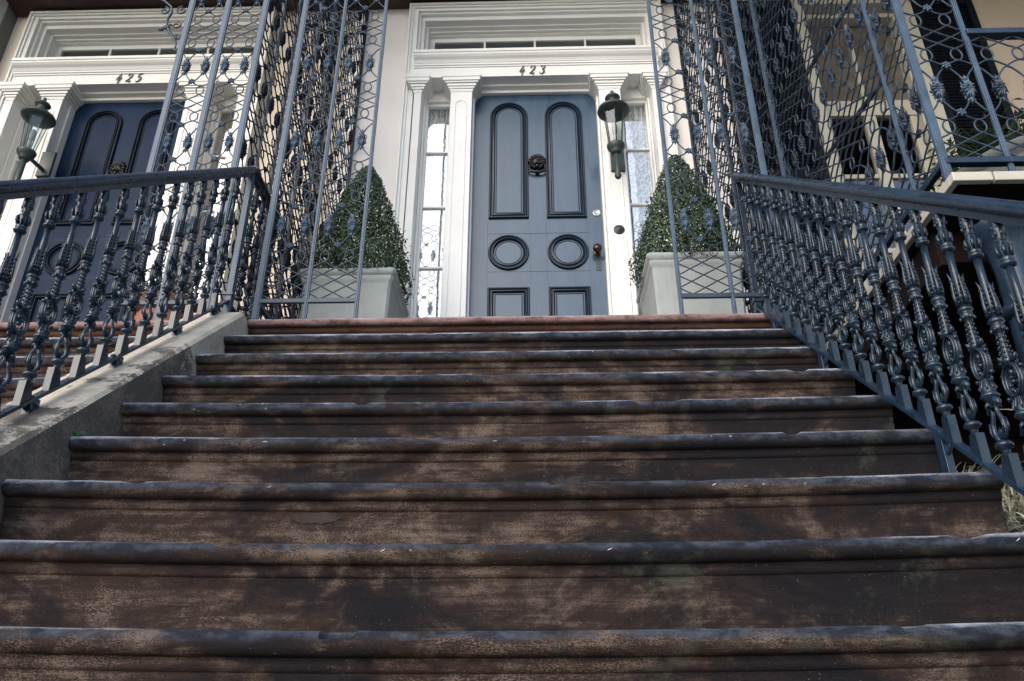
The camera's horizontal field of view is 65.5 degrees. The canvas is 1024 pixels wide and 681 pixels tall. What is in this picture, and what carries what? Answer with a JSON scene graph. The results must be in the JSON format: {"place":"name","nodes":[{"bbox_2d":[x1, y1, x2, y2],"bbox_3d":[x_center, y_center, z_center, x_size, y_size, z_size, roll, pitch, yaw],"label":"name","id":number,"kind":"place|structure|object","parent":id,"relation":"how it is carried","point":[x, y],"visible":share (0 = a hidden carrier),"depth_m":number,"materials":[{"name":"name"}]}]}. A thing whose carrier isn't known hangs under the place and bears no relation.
{"place":"outdoors","nodes":[
{"label":"outdoors","id":0,"kind":"place"},
{"bbox_2d":[0,0,17,61],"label":"stone house","id":1,"kind":"structure","parent":0,"point":[8,17],"depth_m":6.16,"materials":[{"name":"grey stone"}]},
{"bbox_2d":[714,0,1023,498],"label":"town house","id":2,"kind":"structure","parent":0,"point":[991,13],"depth_m":5.83,"materials":[{"name":"paint"}]},
{"bbox_2d":[790,0,956,299],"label":"window","id":3,"kind":"structure","parent":2,"relation":"in","point":[939,111],"depth_m":5.87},
{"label":"planting bed","id":4,"kind":"structure","parent":0,"visible":0},
{"bbox_2d":[956,454,1023,513],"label":"spider plant","id":5,"kind":"object","parent":4,"relation":"on","point":[985,470],"visible":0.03,"depth_m":2.34,"materials":[{"name":"green plant"}]},
{"bbox_2d":[1001,472,1023,532],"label":"spider plant","id":6,"kind":"object","parent":4,"relation":"on","point":[1010,507],"visible":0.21,"depth_m":2.16,"materials":[{"name":"green plant"}]},
{"bbox_2d":[1004,492,1023,532],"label":"spider plant","id":7,"kind":"object","parent":4,"relation":"on","point":[1020,525],"visible":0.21,"depth_m":2.03,"materials":[{"name":"green plant"}]},
{"label":"ground","id":8,"kind":"structure","parent":0,"visible":0},
{"bbox_2d":[0,320,168,405],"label":"front staircase","id":9,"kind":"structure","parent":8,"relation":"on","point":[25,347],"depth_m":3.29,"materials":[{"name":"stone"}]},
{"bbox_2d":[130,291,197,320],"bbox_3d":[-1.805,-0.019,4.112,0.372,0.352,0.372,-1,-27,1],"label":"terracotta pot","id":10,"kind":"object","parent":9,"relation":"on","point":[138,317],"visible":0.16,"depth_m":4.03,"materials":[{"name":"ceramic"}]},
{"bbox_2d":[138,277,202,297],"bbox_3d":[-1.804,-0.233,4.222,0.424,0.237,0.293,-1,-27,1],"label":"potted plant","id":11,"kind":"object","parent":10,"relation":"in","point":[176,286],"visible":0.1,"depth_m":4.17,"materials":[{"name":"green plant"}]},
{"bbox_2d":[110,0,339,320],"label":"iron portico","id":12,"kind":"structure","parent":9,"relation":"on","point":[240,147],"depth_m":4.29,"materials":[{"name":"blue metal"}]},
{"bbox_2d":[0,312,248,523],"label":"cheek wall","id":13,"kind":"structure","parent":8,"relation":"on","point":[34,445],"depth_m":2.38,"materials":[{"name":"concrete"}]},
{"bbox_2d":[0,166,278,418],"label":"stair railing","id":14,"kind":"object","parent":13,"relation":"on","point":[25,399],"visible":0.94,"depth_m":2.69,"materials":[{"name":"metal"}]},
{"bbox_2d":[0,0,353,322],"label":"town house","id":15,"kind":"structure","parent":8,"relation":"on","point":[96,74],"depth_m":5.81,"materials":[{"name":"beige paint"}]},
{"bbox_2d":[14,97,56,179],"bbox_3d":[-3.236,-1.322,5.387,0.216,0.773,0.292,-1,-27,1],"label":"wall lantern","id":16,"kind":"object","parent":15,"relation":"attached to","point":[39,115],"depth_m":5.40,"materials":[{"name":"green paint"}]},
{"bbox_2d":[13,102,184,321],"bbox_3d":[-2.803,-0.688,5.384,0.910,2.588,0.098,-1,-27,1],"label":"door","id":17,"kind":"structure","parent":15,"relation":"in","point":[103,138],"depth_m":5.63,"materials":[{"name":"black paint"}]},
{"bbox_2d":[55,43,254,56],"bbox_3d":[-2.785,-2.173,6.241,1.642,0.375,0.025,-1,-27,1],"label":"transom window","id":18,"kind":"structure","parent":15,"relation":"in","point":[159,48],"depth_m":6.31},
{"bbox_2d":[0,313,1023,680],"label":"front staircase","id":19,"kind":"structure","parent":8,"relation":"on","point":[748,495],"depth_m":1.84,"materials":[{"name":"brown stone"}]},
{"bbox_2d":[73,430,84,435],"bbox_3d":[-1.193,0.257,2.189,0.044,0.021,0.033,-1,-27,1],"label":"weed","id":20,"kind":"object","parent":19,"relation":"on","point":[79,434],"visible":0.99,"depth_m":2.19,"materials":[{"name":"green plant"}]},
{"bbox_2d":[298,267,408,318],"bbox_3d":[-0.838,-0.049,4.189,0.502,0.475,0.502,-1,-27,1],"label":"planter","id":21,"kind":"object","parent":19,"relation":"on","point":[381,294],"visible":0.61,"depth_m":4.05,"materials":[{"name":"grey stone"}]},
{"bbox_2d":[299,165,418,304],"bbox_3d":[-0.834,-0.612,4.473,0.642,0.926,0.641,-1,-27,1],"label":"boxwood topiary","id":22,"kind":"object","parent":21,"relation":"in","point":[385,228],"visible":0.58,"depth_m":4.34,"materials":[{"name":"green plant"}]},
{"bbox_2d":[251,0,790,319],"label":"iron portico","id":23,"kind":"structure","parent":19,"relation":"on","point":[273,232],"depth_m":4.16,"materials":[{"name":"blue metal"}]},
{"bbox_2d":[636,251,745,314],"bbox_3d":[0.941,-0.104,4.141,0.502,0.530,0.502,-1,-27,1],"label":"planter","id":24,"kind":"object","parent":19,"relation":"on","point":[657,293],"visible":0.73,"depth_m":4.00,"materials":[{"name":"grey stone"}]},
{"bbox_2d":[622,154,746,287],"bbox_3d":[0.942,-0.677,4.424,0.633,0.909,0.610,13,-29,-25],"label":"boxwood topiary","id":25,"kind":"object","parent":24,"relation":"in","point":[695,212],"visible":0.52,"depth_m":4.29,"materials":[{"name":"green plant"}]},
{"bbox_2d":[731,172,1023,495],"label":"stair railing","id":26,"kind":"object","parent":19,"relation":"on","point":[996,213],"visible":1,"depth_m":2.23,"materials":[{"name":"metal"}]},
{"bbox_2d":[324,0,755,317],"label":"town house","id":27,"kind":"structure","parent":8,"relation":"on","point":[508,193],"depth_m":5.62,"materials":[{"name":"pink paint"}]},
{"bbox_2d":[430,35,640,48],"bbox_3d":[0.179,-2.208,6.171,1.642,0.375,0.025,-1,-27,1],"label":"transom window","id":28,"kind":"structure","parent":27,"relation":"in","point":[636,38],"depth_m":6.24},
{"bbox_2d":[470,94,608,316],"bbox_3d":[0.161,-0.731,5.299,0.910,2.588,0.133,-1,-27,1],"label":"door","id":29,"kind":"structure","parent":27,"relation":"in","point":[537,245],"depth_m":5.39,"materials":[{"name":"blue paint"}]},
{"bbox_2d":[597,90,629,178],"bbox_3d":[0.680,-1.348,5.285,0.216,0.748,0.292,-1,-27,1],"label":"wall lantern","id":30,"kind":"object","parent":27,"relation":"attached to","point":[613,108],"depth_m":5.28,"materials":[{"name":"green paint"}]},
{"bbox_2d":[973,220,1023,367],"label":"fluted column","id":31,"kind":"structure","parent":8,"relation":"on","point":[1014,236],"depth_m":2.62,"materials":[{"name":"paint"}]},
{"bbox_2d":[826,171,1023,532],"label":"porch deck","id":32,"kind":"structure","parent":31,"relation":"on","point":[1007,185],"depth_m":3.46,"materials":[{"name":"paint"}]},
{"bbox_2d":[714,0,1023,346],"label":"iron portico","id":33,"kind":"structure","parent":32,"relation":"on","point":[919,100],"depth_m":3.33,"materials":[{"name":"blue metal"}]},
{"bbox_2d":[957,135,1023,172],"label":"planter","id":34,"kind":"object","parent":32,"relation":"on","point":[1018,151],"visible":0.08,"depth_m":3.15,"materials":[{"name":"stone"}]},
{"bbox_2d":[918,98,1023,191],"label":"urn plant","id":35,"kind":"object","parent":34,"relation":"in","point":[991,140],"visible":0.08,"depth_m":3.31,"materials":[{"name":"green plant"}]}
]}

